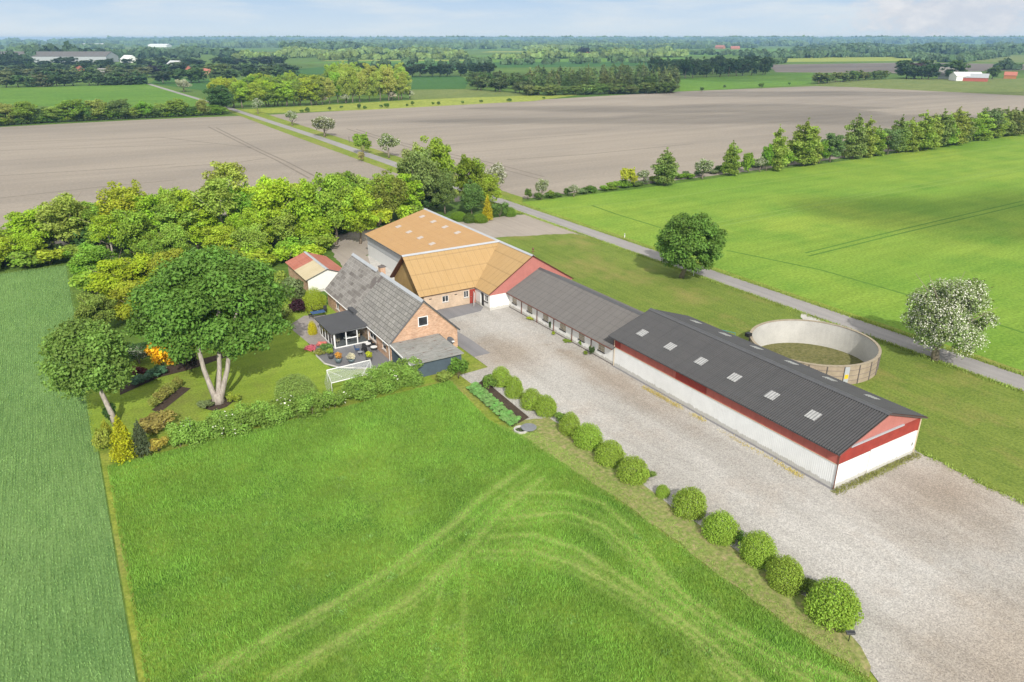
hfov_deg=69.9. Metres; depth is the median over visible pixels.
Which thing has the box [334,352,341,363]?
plant pot
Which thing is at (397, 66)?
wood tree
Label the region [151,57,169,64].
village tree
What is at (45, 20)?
sky
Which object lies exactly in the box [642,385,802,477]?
wall weeds
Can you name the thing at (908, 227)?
tramline
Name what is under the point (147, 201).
leafy tree
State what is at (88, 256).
leafy tree
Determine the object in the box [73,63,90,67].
village tree
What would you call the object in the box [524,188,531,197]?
shrub
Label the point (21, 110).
hedge tree
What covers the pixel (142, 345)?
shrub
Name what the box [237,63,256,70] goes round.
village tree
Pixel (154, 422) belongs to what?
shrub
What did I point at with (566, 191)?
hedge bush
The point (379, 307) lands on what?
farmhouse
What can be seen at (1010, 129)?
pine tree
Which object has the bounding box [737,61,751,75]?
wood tree
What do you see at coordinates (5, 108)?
hedge tree
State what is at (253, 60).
village tree
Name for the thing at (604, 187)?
hedge bush
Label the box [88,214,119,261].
leafy tree
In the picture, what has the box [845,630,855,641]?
spot lamp
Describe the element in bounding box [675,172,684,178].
hedge bush
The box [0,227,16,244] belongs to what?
leafy tree
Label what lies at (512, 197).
verge
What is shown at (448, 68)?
hedge tree
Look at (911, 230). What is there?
tramline
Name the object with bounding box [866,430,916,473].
sliding door
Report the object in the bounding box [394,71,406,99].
wood tree
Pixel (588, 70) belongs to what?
spruce tree
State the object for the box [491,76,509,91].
wood tree
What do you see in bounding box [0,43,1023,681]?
ground
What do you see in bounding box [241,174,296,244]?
leafy tree
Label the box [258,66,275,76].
village tree
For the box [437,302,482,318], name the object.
paved path
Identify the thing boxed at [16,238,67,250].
leafy tree
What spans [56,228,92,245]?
leafy tree
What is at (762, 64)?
wood tree
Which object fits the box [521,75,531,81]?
wood tree
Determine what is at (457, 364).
bush
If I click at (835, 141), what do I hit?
leafy tree
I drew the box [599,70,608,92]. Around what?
spruce tree
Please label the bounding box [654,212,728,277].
maple tree
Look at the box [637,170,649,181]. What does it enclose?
hawthorn tree
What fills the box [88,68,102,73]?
village tree
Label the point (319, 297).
bush
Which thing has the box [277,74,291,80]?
wood tree
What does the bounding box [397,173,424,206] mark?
leafy tree
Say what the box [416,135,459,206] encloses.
leafy tree
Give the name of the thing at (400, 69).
wood tree
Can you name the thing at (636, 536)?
dock weeds
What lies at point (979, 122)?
leafy tree
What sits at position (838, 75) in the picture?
hedge tree
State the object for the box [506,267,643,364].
stable wing
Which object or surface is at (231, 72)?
village tree
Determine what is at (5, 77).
village tree
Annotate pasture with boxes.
[815,78,1023,95]
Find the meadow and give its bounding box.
[111,380,862,681]
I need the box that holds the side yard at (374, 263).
[368,256,394,279]
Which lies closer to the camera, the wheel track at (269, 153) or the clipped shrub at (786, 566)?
the clipped shrub at (786, 566)
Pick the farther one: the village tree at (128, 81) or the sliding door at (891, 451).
the village tree at (128, 81)
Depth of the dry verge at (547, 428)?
56.36 m
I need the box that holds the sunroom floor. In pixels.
[335,330,367,346]
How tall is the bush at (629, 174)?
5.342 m
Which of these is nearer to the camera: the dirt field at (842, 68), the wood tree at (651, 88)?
the wood tree at (651, 88)
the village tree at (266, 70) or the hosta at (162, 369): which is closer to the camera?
the hosta at (162, 369)
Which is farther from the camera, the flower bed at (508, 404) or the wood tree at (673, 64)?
the wood tree at (673, 64)
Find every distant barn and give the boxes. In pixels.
[948,72,982,80]
[962,73,989,81]
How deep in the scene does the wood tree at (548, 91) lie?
492.95 m
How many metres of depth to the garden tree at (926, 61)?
769.81 m
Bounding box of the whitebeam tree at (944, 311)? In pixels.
[900,272,1000,360]
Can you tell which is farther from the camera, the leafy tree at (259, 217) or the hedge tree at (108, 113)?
the hedge tree at (108, 113)
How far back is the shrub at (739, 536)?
56.23 m
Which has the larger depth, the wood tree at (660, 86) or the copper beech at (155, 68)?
the copper beech at (155, 68)
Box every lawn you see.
[85,329,435,451]
[278,293,335,327]
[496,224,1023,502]
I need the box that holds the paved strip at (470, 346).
[457,331,489,356]
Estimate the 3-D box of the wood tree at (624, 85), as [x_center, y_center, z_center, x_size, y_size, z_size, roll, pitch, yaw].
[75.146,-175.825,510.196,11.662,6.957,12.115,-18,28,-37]
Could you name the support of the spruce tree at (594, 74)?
on the ground at (276, 265)
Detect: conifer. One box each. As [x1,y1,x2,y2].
[100,418,112,440]
[107,415,138,465]
[132,418,151,457]
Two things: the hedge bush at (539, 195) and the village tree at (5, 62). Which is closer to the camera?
the hedge bush at (539, 195)
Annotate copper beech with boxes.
[141,65,162,74]
[577,47,592,52]
[905,62,928,77]
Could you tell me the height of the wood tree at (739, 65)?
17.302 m
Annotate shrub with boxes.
[91,427,110,449]
[101,402,115,423]
[114,301,141,320]
[121,341,149,361]
[127,346,147,363]
[137,409,177,434]
[144,343,175,365]
[146,397,160,405]
[149,436,168,450]
[152,391,167,399]
[159,386,174,392]
[163,381,179,389]
[171,376,183,385]
[178,351,197,368]
[271,270,286,294]
[278,307,292,320]
[282,276,304,300]
[288,298,308,311]
[436,369,454,381]
[482,374,497,387]
[491,202,508,216]
[492,366,511,387]
[504,375,523,399]
[519,387,541,410]
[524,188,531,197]
[533,394,556,417]
[554,412,565,420]
[558,411,580,436]
[571,422,604,450]
[594,439,626,467]
[615,455,649,486]
[637,469,657,477]
[655,484,670,498]
[670,486,707,521]
[683,173,694,177]
[701,508,740,546]
[733,530,744,542]
[738,529,779,570]
[765,554,805,597]
[799,577,816,593]
[801,576,864,633]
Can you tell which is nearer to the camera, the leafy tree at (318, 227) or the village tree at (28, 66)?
the leafy tree at (318, 227)
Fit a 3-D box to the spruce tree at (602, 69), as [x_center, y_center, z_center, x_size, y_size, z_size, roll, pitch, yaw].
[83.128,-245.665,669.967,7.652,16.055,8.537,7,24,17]
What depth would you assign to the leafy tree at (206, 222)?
131.60 m
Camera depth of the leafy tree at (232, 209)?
147.26 m
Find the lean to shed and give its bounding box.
[389,334,463,376]
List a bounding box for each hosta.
[130,375,140,384]
[135,373,152,382]
[144,368,161,377]
[154,365,166,372]
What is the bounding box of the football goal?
[325,360,371,392]
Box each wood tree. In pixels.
[207,77,230,88]
[226,77,237,82]
[228,81,249,107]
[229,89,245,107]
[242,75,258,83]
[244,81,267,100]
[247,73,262,78]
[250,84,268,102]
[252,78,264,84]
[257,83,277,106]
[259,76,270,81]
[260,80,276,106]
[267,76,282,83]
[267,87,285,105]
[273,80,297,105]
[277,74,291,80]
[284,70,297,79]
[284,78,302,105]
[292,83,309,104]
[297,73,310,79]
[297,79,322,104]
[298,76,311,82]
[305,79,326,104]
[310,74,323,80]
[322,77,337,103]
[324,64,336,96]
[328,71,343,102]
[331,64,344,96]
[336,70,352,102]
[340,60,351,70]
[343,66,359,102]
[349,62,361,71]
[351,69,368,101]
[360,63,376,76]
[361,75,378,101]
[370,68,386,100]
[376,63,386,94]
[380,66,397,100]
[386,68,398,99]
[394,62,405,70]
[394,66,408,84]
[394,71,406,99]
[396,74,410,99]
[404,71,411,93]
[464,71,477,81]
[467,79,483,89]
[468,71,480,83]
[473,74,490,89]
[479,72,495,86]
[485,80,501,90]
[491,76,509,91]
[492,70,502,78]
[496,73,510,81]
[509,76,520,92]
[512,81,522,92]
[520,85,535,95]
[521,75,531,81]
[531,86,544,94]
[540,85,554,94]
[544,84,561,94]
[559,85,571,94]
[569,86,583,94]
[578,84,590,94]
[588,84,597,93]
[594,83,608,93]
[606,83,617,93]
[607,83,623,93]
[615,83,628,93]
[623,86,639,93]
[639,82,654,93]
[643,85,656,93]
[647,58,664,70]
[648,61,660,72]
[650,82,666,92]
[659,63,671,71]
[663,81,679,92]
[663,82,671,92]
[668,59,678,63]
[670,61,678,69]
[673,63,682,75]
[678,60,694,77]
[689,59,700,77]
[698,64,713,76]
[700,62,715,76]
[708,57,718,73]
[714,60,728,76]
[715,55,723,60]
[723,59,737,75]
[731,58,744,75]
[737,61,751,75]
[742,59,756,68]
[744,56,755,60]
[747,63,757,74]
[758,58,770,74]
[760,57,773,73]
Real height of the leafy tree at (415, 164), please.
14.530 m
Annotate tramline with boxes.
[542,143,1019,208]
[592,205,661,227]
[717,166,1022,222]
[720,170,1021,225]
[726,250,1023,332]
[804,201,1022,252]
[808,204,1023,255]
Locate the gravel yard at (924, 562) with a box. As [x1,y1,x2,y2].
[448,306,1023,681]
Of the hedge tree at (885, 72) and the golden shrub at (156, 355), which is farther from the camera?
the hedge tree at (885, 72)
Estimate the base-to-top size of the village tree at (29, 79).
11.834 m
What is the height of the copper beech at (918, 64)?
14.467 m
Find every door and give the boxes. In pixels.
[470,289,474,302]
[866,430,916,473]
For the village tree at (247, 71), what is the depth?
657.99 m
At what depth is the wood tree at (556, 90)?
494.56 m
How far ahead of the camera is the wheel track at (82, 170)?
215.35 m
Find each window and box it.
[369,328,375,342]
[418,315,427,326]
[442,295,448,302]
[463,291,468,298]
[542,314,548,322]
[559,323,565,332]
[578,333,584,342]
[597,344,604,353]
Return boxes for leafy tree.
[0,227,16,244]
[0,237,15,261]
[0,245,14,262]
[1,205,56,242]
[4,218,59,242]
[5,249,44,267]
[7,230,48,254]
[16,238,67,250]
[32,191,90,244]
[32,248,67,264]
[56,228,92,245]
[58,244,78,257]
[62,240,116,274]
[68,267,99,294]
[70,201,117,250]
[71,291,116,325]
[84,249,141,299]
[85,237,112,248]
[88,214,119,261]
[94,189,147,250]
[96,179,150,214]
[108,279,147,319]
[109,208,160,249]
[120,251,158,283]
[123,193,160,232]
[124,237,164,260]
[145,248,183,275]
[150,200,204,230]
[152,183,181,226]
[154,219,191,254]
[168,185,217,248]
[176,205,225,244]
[188,175,243,224]
[201,161,249,210]
[201,224,236,248]
[218,209,252,229]
[219,187,265,225]
[223,183,248,215]
[228,223,267,254]
[230,244,246,255]
[240,242,272,253]
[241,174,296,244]
[242,207,275,242]
[244,249,277,264]
[245,185,265,202]
[265,207,299,240]
[270,243,302,260]
[274,236,301,258]
[282,178,326,230]
[290,182,317,190]
[293,243,326,255]
[294,214,334,239]
[298,237,316,245]
[301,232,338,247]
[312,172,357,244]
[322,170,360,187]
[327,224,348,232]
[334,172,368,192]
[339,184,383,243]
[354,174,373,209]
[368,168,405,210]
[368,208,392,226]
[371,170,408,221]
[394,204,414,217]
[396,147,440,208]
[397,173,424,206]
[397,204,423,218]
[400,141,421,158]
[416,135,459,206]
[420,195,441,209]
[428,168,458,213]
[453,154,488,195]
[459,179,484,214]
[477,173,501,201]
[761,143,776,170]
[818,140,833,163]
[820,130,845,161]
[882,128,902,153]
[972,118,986,135]
[976,107,1006,134]
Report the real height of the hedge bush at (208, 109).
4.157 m
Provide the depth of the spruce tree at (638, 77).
573.14 m
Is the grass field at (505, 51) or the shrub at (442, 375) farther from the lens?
the grass field at (505, 51)
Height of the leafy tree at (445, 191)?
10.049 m
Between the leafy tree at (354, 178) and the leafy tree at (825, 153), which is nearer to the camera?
the leafy tree at (354, 178)
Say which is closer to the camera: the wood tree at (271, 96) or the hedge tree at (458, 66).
the wood tree at (271, 96)
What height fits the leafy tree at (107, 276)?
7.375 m
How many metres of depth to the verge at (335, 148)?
267.94 m
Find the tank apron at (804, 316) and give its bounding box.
[801,313,829,322]
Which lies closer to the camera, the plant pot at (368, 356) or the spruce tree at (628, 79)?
the plant pot at (368, 356)
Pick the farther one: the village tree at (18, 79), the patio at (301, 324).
the village tree at (18, 79)
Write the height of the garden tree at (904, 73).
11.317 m
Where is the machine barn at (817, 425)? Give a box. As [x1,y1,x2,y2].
[608,308,928,488]
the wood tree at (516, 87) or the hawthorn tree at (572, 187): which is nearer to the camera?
the hawthorn tree at (572, 187)
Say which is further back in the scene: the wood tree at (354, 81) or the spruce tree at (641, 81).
the spruce tree at (641, 81)
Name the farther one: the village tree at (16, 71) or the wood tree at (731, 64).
the wood tree at (731, 64)
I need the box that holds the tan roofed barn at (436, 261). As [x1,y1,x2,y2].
[364,208,573,310]
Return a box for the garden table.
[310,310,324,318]
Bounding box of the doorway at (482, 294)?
[481,292,483,305]
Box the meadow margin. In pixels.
[100,346,876,681]
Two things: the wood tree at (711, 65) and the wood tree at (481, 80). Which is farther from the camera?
the wood tree at (711, 65)
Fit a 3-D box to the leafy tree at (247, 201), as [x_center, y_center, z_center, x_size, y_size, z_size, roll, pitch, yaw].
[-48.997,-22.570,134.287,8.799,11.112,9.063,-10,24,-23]
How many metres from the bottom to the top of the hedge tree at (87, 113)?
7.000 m
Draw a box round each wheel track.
[0,137,244,146]
[0,144,204,150]
[0,164,169,175]
[2,180,171,197]
[209,127,308,177]
[217,128,314,176]
[348,129,538,178]
[356,129,544,176]
[386,134,581,152]
[506,144,685,159]
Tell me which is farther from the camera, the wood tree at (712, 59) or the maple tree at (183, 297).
the wood tree at (712, 59)
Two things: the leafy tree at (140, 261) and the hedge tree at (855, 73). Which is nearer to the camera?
the leafy tree at (140, 261)
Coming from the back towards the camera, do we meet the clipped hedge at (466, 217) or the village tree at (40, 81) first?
the village tree at (40, 81)
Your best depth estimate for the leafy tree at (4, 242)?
123.03 m
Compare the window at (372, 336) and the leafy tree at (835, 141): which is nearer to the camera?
the window at (372, 336)
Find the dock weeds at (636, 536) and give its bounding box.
[215,475,715,658]
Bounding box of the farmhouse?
[314,253,460,360]
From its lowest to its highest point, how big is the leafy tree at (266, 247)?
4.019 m
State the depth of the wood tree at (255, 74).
497.90 m
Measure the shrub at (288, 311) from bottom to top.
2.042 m
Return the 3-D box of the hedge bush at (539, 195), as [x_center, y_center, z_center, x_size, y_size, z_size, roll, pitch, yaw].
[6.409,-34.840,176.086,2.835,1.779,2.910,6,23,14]
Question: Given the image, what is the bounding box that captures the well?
[514,423,536,433]
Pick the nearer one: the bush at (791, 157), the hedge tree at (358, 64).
the bush at (791, 157)
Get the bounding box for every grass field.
[0,84,209,108]
[150,78,210,89]
[240,95,573,113]
[276,62,646,76]
[307,57,684,62]
[324,60,463,60]
[390,49,521,49]
[411,89,526,98]
[488,51,522,51]
[686,49,790,55]
[787,56,911,61]
[929,55,1023,62]
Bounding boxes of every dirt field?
[0,116,460,246]
[271,86,1023,198]
[771,63,1023,72]
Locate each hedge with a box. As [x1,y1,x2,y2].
[164,356,425,448]
[449,211,464,220]
[463,212,474,222]
[473,213,488,223]
[505,207,516,216]
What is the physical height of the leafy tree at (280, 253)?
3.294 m
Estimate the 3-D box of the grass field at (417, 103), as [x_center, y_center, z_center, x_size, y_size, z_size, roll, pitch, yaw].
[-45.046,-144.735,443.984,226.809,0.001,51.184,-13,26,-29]
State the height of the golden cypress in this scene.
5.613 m
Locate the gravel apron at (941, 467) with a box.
[909,449,1023,510]
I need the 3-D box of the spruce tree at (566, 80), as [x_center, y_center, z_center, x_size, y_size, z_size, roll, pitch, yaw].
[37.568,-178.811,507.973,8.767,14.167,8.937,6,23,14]
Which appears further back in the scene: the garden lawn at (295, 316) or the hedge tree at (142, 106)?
the hedge tree at (142, 106)
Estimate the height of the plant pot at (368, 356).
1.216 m
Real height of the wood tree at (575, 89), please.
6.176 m
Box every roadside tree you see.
[175,79,191,91]
[251,98,263,113]
[284,110,297,125]
[311,116,334,136]
[352,132,371,152]
[357,152,364,160]
[376,133,400,157]
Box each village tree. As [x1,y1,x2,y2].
[0,60,13,65]
[0,71,14,86]
[4,66,24,75]
[7,75,26,86]
[11,57,25,63]
[18,63,42,70]
[20,58,35,63]
[20,69,42,75]
[23,73,43,86]
[27,72,54,86]
[29,67,50,74]
[35,59,53,64]
[36,63,51,67]
[40,67,61,75]
[42,74,69,85]
[47,64,66,73]
[50,57,68,64]
[51,69,70,74]
[53,75,72,85]
[59,56,78,64]
[60,64,84,70]
[62,73,81,85]
[64,66,84,77]
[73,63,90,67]
[74,59,94,63]
[77,70,95,85]
[80,65,94,73]
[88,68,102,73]
[88,73,109,84]
[91,59,110,64]
[91,61,110,68]
[99,58,115,64]
[99,73,122,84]
[102,65,114,76]
[104,71,127,82]
[109,65,125,72]
[118,58,134,64]
[119,72,138,84]
[123,63,146,69]
[123,68,137,74]
[128,70,147,84]
[131,57,147,65]
[136,66,152,76]
[139,59,154,64]
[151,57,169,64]
[151,71,173,83]
[153,64,167,71]
[159,63,174,71]
[166,62,189,69]
[169,68,185,79]
[180,58,195,63]
[181,69,201,82]
[189,59,206,64]
[189,64,203,67]
[190,67,208,81]
[203,64,232,75]
[208,70,224,78]
[209,56,224,62]
[218,56,235,63]
[223,69,241,78]
[227,65,241,70]
[233,58,248,65]
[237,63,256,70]
[238,67,260,76]
[249,57,261,64]
[250,64,265,69]
[258,56,275,64]
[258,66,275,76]
[266,63,289,69]
[269,64,284,76]
[272,56,287,62]
[279,69,299,75]
[283,65,301,69]
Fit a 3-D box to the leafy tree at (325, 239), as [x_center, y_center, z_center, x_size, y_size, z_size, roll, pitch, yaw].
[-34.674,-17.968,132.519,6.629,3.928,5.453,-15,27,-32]
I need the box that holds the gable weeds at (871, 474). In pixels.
[832,451,920,494]
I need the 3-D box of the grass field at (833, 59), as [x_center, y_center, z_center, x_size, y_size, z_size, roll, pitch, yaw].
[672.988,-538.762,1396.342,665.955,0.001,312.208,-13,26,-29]
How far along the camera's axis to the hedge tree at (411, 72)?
736.64 m
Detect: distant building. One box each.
[120,55,136,62]
[148,44,171,46]
[715,45,724,48]
[1004,72,1017,78]
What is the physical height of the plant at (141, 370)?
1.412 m
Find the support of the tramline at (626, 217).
on the crop field at (988, 248)
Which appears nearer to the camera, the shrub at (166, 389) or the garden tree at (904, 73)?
the shrub at (166, 389)
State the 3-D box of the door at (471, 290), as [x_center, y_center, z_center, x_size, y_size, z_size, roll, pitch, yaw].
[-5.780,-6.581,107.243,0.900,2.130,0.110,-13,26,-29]
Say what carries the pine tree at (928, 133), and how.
on the crop field at (988, 248)
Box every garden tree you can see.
[894,60,914,67]
[895,62,919,78]
[902,66,925,78]
[908,66,919,78]
[911,67,938,78]
[916,64,944,78]
[918,59,933,74]
[944,60,970,75]
[985,65,1003,78]
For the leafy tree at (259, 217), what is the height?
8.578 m
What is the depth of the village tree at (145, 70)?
716.36 m
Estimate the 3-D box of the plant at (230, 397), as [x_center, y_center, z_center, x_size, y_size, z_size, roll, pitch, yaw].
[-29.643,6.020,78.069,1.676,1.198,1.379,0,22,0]
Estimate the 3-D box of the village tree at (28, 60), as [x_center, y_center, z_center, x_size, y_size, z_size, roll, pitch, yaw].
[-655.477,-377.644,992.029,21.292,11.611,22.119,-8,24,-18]
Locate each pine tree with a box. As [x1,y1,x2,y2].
[650,147,679,185]
[720,140,742,174]
[763,124,792,170]
[785,118,823,165]
[810,131,823,164]
[840,113,868,158]
[863,115,879,157]
[874,126,888,155]
[889,114,912,152]
[903,117,923,151]
[910,110,939,150]
[926,113,944,148]
[935,109,956,146]
[940,112,960,146]
[946,106,971,144]
[957,111,980,140]
[972,110,997,139]
[989,111,1012,137]
[1001,106,1016,134]
[1008,107,1023,134]
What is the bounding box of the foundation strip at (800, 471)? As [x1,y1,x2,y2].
[611,365,833,489]
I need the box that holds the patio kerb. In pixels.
[313,350,367,368]
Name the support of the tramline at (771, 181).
on the crop field at (988, 248)
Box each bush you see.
[0,118,8,125]
[8,119,20,124]
[12,118,22,123]
[19,115,36,122]
[34,116,46,122]
[41,117,56,121]
[55,114,67,121]
[62,114,77,120]
[72,114,82,119]
[103,114,117,118]
[117,112,129,118]
[174,112,185,115]
[203,107,214,114]
[209,107,221,113]
[216,107,227,113]
[273,373,317,403]
[302,287,326,311]
[307,320,317,334]
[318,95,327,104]
[320,343,333,351]
[340,94,349,102]
[387,91,396,97]
[405,90,413,98]
[447,357,468,378]
[534,192,544,198]
[544,192,556,197]
[563,188,572,194]
[578,188,587,193]
[581,185,597,192]
[599,185,608,190]
[605,181,619,187]
[619,180,632,186]
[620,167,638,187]
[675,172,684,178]
[704,169,718,172]
[713,165,721,171]
[741,152,755,170]
[784,151,797,165]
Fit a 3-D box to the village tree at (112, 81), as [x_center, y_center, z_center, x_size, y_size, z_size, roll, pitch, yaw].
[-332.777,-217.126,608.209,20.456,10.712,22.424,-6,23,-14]
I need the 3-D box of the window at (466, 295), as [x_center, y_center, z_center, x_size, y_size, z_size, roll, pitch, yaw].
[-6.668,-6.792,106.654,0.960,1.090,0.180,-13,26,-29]
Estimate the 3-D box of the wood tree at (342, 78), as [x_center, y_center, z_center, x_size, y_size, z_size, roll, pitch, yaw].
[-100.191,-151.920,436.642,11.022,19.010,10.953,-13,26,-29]
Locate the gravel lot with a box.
[329,214,586,266]
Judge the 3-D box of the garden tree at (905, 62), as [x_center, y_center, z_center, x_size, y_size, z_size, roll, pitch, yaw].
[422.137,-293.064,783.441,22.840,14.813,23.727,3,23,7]
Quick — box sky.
[0,0,1023,41]
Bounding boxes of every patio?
[291,315,326,344]
[313,342,392,367]
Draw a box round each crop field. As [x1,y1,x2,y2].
[0,266,135,681]
[411,76,467,88]
[523,134,1023,370]
[680,73,812,90]
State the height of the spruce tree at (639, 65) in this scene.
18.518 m
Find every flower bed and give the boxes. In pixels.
[120,353,225,394]
[152,387,189,412]
[206,397,232,410]
[468,380,528,426]
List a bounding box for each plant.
[129,366,147,377]
[195,399,214,408]
[225,391,240,401]
[304,344,315,350]
[313,348,326,354]
[316,341,326,345]
[501,417,510,421]
[513,416,520,421]
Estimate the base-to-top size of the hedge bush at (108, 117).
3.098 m
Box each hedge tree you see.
[0,103,15,124]
[9,100,37,123]
[33,106,45,122]
[41,105,65,118]
[55,98,90,120]
[78,106,95,120]
[83,98,106,119]
[101,106,113,119]
[105,99,131,118]
[125,107,142,118]
[133,101,152,117]
[148,108,162,117]
[153,103,172,116]
[165,98,191,116]
[184,106,197,115]
[196,99,208,114]
[202,84,233,106]
[209,105,224,114]
[356,62,368,67]
[402,64,411,71]
[408,65,416,76]
[409,63,427,76]
[426,64,438,75]
[434,64,444,74]
[442,64,455,75]
[455,63,466,75]
[458,65,469,73]
[467,62,481,71]
[477,63,490,72]
[484,62,496,71]
[811,72,828,83]
[831,72,844,81]
[840,73,849,81]
[849,70,860,79]
[857,70,865,80]
[862,71,870,79]
[871,71,884,78]
[876,70,890,78]
[877,70,887,78]
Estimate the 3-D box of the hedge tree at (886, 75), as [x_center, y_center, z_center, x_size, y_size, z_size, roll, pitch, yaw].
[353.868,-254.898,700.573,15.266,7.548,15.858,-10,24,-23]
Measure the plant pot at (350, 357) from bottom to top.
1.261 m
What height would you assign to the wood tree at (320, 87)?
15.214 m
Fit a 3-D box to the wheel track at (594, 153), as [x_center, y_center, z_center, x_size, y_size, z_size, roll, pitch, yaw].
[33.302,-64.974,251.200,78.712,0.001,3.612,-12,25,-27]
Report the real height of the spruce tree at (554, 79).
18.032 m
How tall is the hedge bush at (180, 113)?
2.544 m
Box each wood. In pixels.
[0,35,1023,48]
[0,40,254,64]
[6,40,787,65]
[231,42,689,59]
[740,41,1023,69]
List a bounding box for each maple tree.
[121,242,296,404]
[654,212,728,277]
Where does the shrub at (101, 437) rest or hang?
on the garden lawn at (252, 377)
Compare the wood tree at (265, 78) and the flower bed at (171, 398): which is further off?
the wood tree at (265, 78)
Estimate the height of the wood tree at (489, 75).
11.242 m
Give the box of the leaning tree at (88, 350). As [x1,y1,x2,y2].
[33,317,136,425]
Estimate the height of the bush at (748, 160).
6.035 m
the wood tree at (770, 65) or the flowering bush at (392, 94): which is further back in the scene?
the wood tree at (770, 65)
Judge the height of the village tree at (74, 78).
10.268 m
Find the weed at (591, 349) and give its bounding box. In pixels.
[589,346,594,354]
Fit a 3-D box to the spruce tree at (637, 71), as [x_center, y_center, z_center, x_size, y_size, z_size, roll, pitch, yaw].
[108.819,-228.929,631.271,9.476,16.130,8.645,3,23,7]
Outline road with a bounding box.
[148,84,1023,390]
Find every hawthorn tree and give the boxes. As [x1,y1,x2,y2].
[484,161,507,186]
[535,178,548,198]
[568,184,579,196]
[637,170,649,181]
[694,158,714,178]
[755,157,767,170]
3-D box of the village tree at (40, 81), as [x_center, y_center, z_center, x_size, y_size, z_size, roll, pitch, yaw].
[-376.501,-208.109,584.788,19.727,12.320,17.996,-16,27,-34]
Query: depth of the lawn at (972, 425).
85.82 m
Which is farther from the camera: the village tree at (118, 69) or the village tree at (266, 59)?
the village tree at (266, 59)
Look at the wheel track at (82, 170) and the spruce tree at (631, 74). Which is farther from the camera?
the spruce tree at (631, 74)
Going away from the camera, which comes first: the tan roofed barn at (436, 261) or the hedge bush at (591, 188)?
the tan roofed barn at (436, 261)
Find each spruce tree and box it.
[525,67,534,76]
[525,77,534,94]
[531,68,540,83]
[532,73,540,94]
[538,73,546,86]
[539,65,547,78]
[545,75,553,85]
[548,69,557,83]
[554,71,560,85]
[560,66,569,77]
[560,74,571,92]
[570,71,578,93]
[577,68,584,83]
[579,72,592,84]
[585,65,591,78]
[587,76,594,93]
[588,70,595,84]
[591,68,597,81]
[597,70,607,83]
[599,64,604,76]
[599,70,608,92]
[607,66,615,77]
[608,72,617,93]
[609,62,618,76]
[614,66,623,81]
[617,74,627,92]
[620,64,626,80]
[623,71,633,92]
[624,65,630,73]
[629,67,635,84]
[634,61,642,73]
[634,66,641,79]
[634,72,642,85]
[637,76,646,92]
[641,68,648,79]
[642,61,648,72]
[644,73,651,92]
[648,66,656,80]
[650,69,658,92]
[659,67,665,81]
[659,69,671,91]
[666,72,674,91]
[669,65,680,85]
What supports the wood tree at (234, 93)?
on the ground at (276, 265)
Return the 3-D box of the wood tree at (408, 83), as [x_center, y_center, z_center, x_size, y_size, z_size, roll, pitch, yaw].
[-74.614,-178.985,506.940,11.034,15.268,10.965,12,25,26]
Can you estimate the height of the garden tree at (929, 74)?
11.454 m
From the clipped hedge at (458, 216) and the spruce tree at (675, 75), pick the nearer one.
the clipped hedge at (458, 216)
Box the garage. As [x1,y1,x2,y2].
[285,251,340,291]
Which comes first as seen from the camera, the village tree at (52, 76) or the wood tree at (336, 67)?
the wood tree at (336, 67)
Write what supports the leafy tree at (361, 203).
on the gravel lot
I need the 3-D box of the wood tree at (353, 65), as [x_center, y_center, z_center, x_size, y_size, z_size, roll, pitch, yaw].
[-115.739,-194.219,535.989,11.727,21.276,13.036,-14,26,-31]
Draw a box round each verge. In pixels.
[228,109,521,213]
[235,108,1023,374]
[512,417,870,676]
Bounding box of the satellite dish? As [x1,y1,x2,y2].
[447,337,454,343]
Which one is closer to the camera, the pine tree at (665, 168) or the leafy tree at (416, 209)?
the leafy tree at (416, 209)
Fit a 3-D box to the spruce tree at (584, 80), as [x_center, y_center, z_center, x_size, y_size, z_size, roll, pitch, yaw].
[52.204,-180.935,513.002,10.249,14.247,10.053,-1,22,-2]
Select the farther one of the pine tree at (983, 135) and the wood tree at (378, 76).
the wood tree at (378, 76)
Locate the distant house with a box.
[937,67,954,78]
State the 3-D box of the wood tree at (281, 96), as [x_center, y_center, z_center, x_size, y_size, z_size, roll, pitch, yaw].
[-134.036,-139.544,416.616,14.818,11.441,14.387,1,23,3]
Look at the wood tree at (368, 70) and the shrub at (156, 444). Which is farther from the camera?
the wood tree at (368, 70)
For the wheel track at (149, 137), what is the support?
on the dirt field at (76, 157)
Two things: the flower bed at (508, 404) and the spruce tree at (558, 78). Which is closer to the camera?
the flower bed at (508, 404)
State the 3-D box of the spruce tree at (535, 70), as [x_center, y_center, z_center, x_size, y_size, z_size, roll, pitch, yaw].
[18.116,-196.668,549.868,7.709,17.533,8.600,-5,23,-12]
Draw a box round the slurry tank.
[724,319,881,383]
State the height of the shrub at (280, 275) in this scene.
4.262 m
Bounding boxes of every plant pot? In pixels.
[326,348,333,358]
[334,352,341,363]
[347,352,354,362]
[365,351,371,359]
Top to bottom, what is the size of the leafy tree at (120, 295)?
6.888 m
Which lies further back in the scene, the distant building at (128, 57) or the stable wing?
the distant building at (128, 57)
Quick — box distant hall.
[0,51,118,61]
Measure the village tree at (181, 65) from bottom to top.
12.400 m
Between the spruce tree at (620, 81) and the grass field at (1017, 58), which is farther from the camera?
the grass field at (1017, 58)

